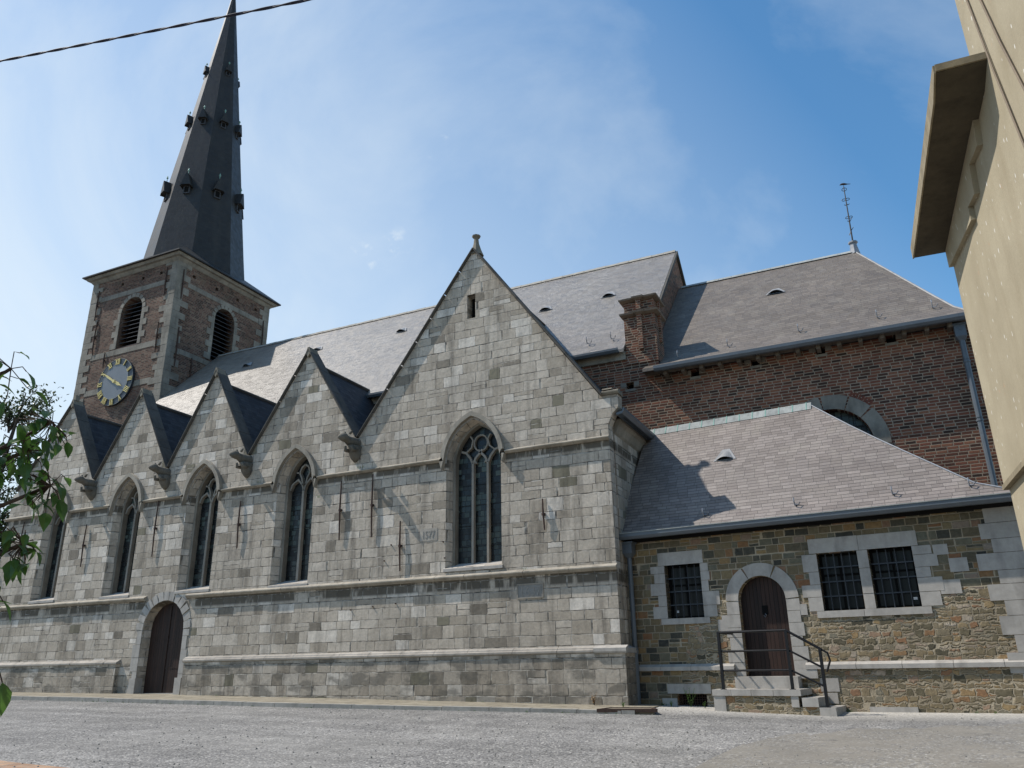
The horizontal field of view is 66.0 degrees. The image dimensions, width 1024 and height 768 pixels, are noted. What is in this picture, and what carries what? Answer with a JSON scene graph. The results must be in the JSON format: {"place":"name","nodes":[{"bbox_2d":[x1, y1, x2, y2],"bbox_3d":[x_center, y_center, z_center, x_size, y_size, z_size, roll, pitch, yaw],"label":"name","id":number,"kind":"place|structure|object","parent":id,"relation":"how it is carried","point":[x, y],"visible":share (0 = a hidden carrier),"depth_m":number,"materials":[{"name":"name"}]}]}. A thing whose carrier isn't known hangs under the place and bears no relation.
{"place":"outdoors","nodes":[
{"label":"outdoors","id":0,"kind":"place"},
{"bbox_2d":[12,692,661,708],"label":"pavement","id":1,"kind":"structure","parent":0,"point":[320,700],"depth_m":19.08,"materials":[{"name":"grey concrete"}]},
{"bbox_2d":[0,0,968,547],"label":"sky","id":2,"kind":"structure","parent":0,"point":[379,137],"materials":[{"name":"blue"}]},
{"bbox_2d":[0,700,1023,767],"bbox_3d":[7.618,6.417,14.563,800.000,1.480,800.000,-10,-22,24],"label":"gravel ground","id":3,"kind":"structure","parent":0,"point":[31,730],"depth_m":13.00,"materials":[{"name":"grey gravel"}]},
{"bbox_2d":[0,760,65,767],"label":"brick path","id":4,"kind":"structure","parent":3,"relation":"on","point":[5,764],"depth_m":10.59,"materials":[{"name":"brick"}]},
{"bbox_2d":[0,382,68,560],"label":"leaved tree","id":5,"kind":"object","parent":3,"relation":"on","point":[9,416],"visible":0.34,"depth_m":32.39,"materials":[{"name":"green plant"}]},
{"bbox_2d":[0,352,75,716],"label":"broadleaf tree","id":6,"kind":"object","parent":3,"relation":"on","point":[13,568],"visible":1,"depth_m":3.40,"materials":[{"name":"green plant"}]},
{"bbox_2d":[11,696,635,714],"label":"kerb","id":7,"kind":"structure","parent":3,"relation":"on","point":[336,706],"depth_m":17.83,"materials":[{"name":"stone"}]},
{"bbox_2d":[0,0,1023,713],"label":"church","id":8,"kind":"structure","parent":3,"relation":"on","point":[638,480],"depth_m":20.89,"materials":[{"name":"grey stone"}]},
{"bbox_2d":[27,485,71,603],"bbox_3d":[-15.501,5.422,26.824,1.500,3.942,0.595,-10,-22,24],"label":"window","id":9,"kind":"structure","parent":8,"relation":"in","point":[58,528],"depth_m":26.89,"materials":[{"name":"stone"}]},
{"bbox_2d":[99,473,144,599],"bbox_3d":[-12.390,4.871,25.439,1.540,3.991,0.595,-10,-22,24],"label":"window","id":10,"kind":"structure","parent":8,"relation":"in","point":[133,505],"depth_m":25.60,"materials":[{"name":"stone"}]},
{"bbox_2d":[139,603,183,693],"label":"door","id":11,"kind":"structure","parent":8,"relation":"in","point":[167,627],"depth_m":23.44,"materials":[{"name":"brown wood"}]},
{"bbox_2d":[174,459,222,593],"bbox_3d":[-9.423,4.322,24.127,1.620,4.030,0.595,-10,-22,24],"label":"window","id":12,"kind":"structure","parent":8,"relation":"in","point":[209,494],"depth_m":24.29,"materials":[{"name":"stone"}]},
{"bbox_2d":[267,444,318,587],"bbox_3d":[-6.176,3.760,22.676,1.640,4.090,0.595,-10,-22,24],"label":"window","id":13,"kind":"structure","parent":8,"relation":"in","point":[294,561],"depth_m":22.84,"materials":[{"name":"stone"}]},
{"bbox_2d":[439,411,505,571],"bbox_3d":[-0.929,2.730,20.376,1.900,4.098,0.595,-10,-22,24],"label":"window","id":14,"kind":"structure","parent":8,"relation":"in","point":[477,526],"depth_m":20.52,"materials":[{"name":"stone"}]},
{"bbox_2d":[650,550,719,624],"bbox_3d":[3.961,4.634,17.956,1.590,1.595,0.300,-13,-23,29],"label":"window","id":15,"kind":"structure","parent":8,"relation":"in","point":[688,601],"depth_m":17.99,"materials":[{"name":"stone"}]},
{"bbox_2d":[722,563,809,675],"bbox_3d":[5.384,5.050,16.870,1.730,2.376,0.272,-13,-23,29],"label":"door","id":16,"kind":"structure","parent":8,"relation":"in","point":[765,605],"depth_m":16.86,"materials":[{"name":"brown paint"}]},
{"bbox_2d":[801,535,875,617],"bbox_3d":[6.725,4.010,16.360,1.375,1.600,0.300,-13,-23,29],"label":"window","id":17,"kind":"structure","parent":8,"relation":"in","point":[843,586],"depth_m":16.34,"materials":[{"name":"stone"}]},
{"bbox_2d":[805,391,891,442],"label":"window","id":18,"kind":"structure","parent":8,"relation":"in","point":[879,429],"depth_m":19.67,"materials":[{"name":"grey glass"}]},
{"bbox_2d":[857,530,944,615],"bbox_3d":[7.750,3.783,15.766,1.492,1.595,0.301,-13,-23,29],"label":"window","id":19,"kind":"structure","parent":8,"relation":"in","point":[895,571],"depth_m":15.76,"materials":[{"name":"stone"}]},
{"bbox_2d":[82,695,995,713],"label":"grass tufts","id":20,"kind":"object","parent":3,"relation":"on","point":[552,703],"visible":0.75,"depth_m":17.25,"materials":[{"name":"green plant"}]},
{"bbox_2d":[597,707,657,714],"bbox_3d":[2.347,6.556,15.670,1.203,0.222,0.651,-7,-21,17],"label":"drain frame","id":21,"kind":"object","parent":3,"relation":"on","point":[646,710],"visible":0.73,"depth_m":15.48,"materials":[{"name":"metal"}]},
{"bbox_2d":[682,688,694,706],"bbox_3d":[3.746,6.621,16.668,0.294,0.397,0.156,-6,-20,13],"label":"weed plant","id":22,"kind":"object","parent":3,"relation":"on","point":[689,701],"visible":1,"depth_m":16.66,"materials":[{"name":"green plant"}]},
{"bbox_2d":[712,676,846,716],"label":"entrance steps","id":23,"kind":"structure","parent":3,"relation":"on","point":[765,694],"depth_m":15.47,"materials":[{"name":"stone"}]},
{"bbox_2d":[716,629,830,707],"bbox_3d":[5.380,5.701,15.869,2.190,1.436,0.980,-13,-23,29],"label":"handrail","id":24,"kind":"object","parent":23,"relation":"on","point":[788,651],"visible":1,"depth_m":15.50,"materials":[{"name":"black metal"}]},
{"bbox_2d":[910,0,1023,548],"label":"stucco house","id":25,"kind":"structure","parent":3,"relation":"on","point":[969,214],"depth_m":8.90,"materials":[{"name":"paint"}]},
{"bbox_3d":[-11.416,0.235,10.203,0.266,10.320,0.280,-10,-22,24],"label":"utility pole","id":26,"kind":"object","parent":3,"relation":"on","visible":0},
{"bbox_2d":[0,0,310,61],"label":"overhead cable","id":27,"kind":"object","parent":26,"relation":"attached to","point":[169,27],"visible":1,"depth_m":8.41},
{"bbox_2d":[7,707,1022,767],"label":"loose stones","id":28,"kind":"object","parent":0,"point":[511,732],"visible":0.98,"depth_m":12.34,"materials":[{"name":"grey stone"}]},
{"bbox_2d":[695,723,1023,767],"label":"asphalt road","id":29,"kind":"structure","parent":0,"point":[997,748],"depth_m":10.60,"materials":[{"name":"grey asphalt"}]}
]}

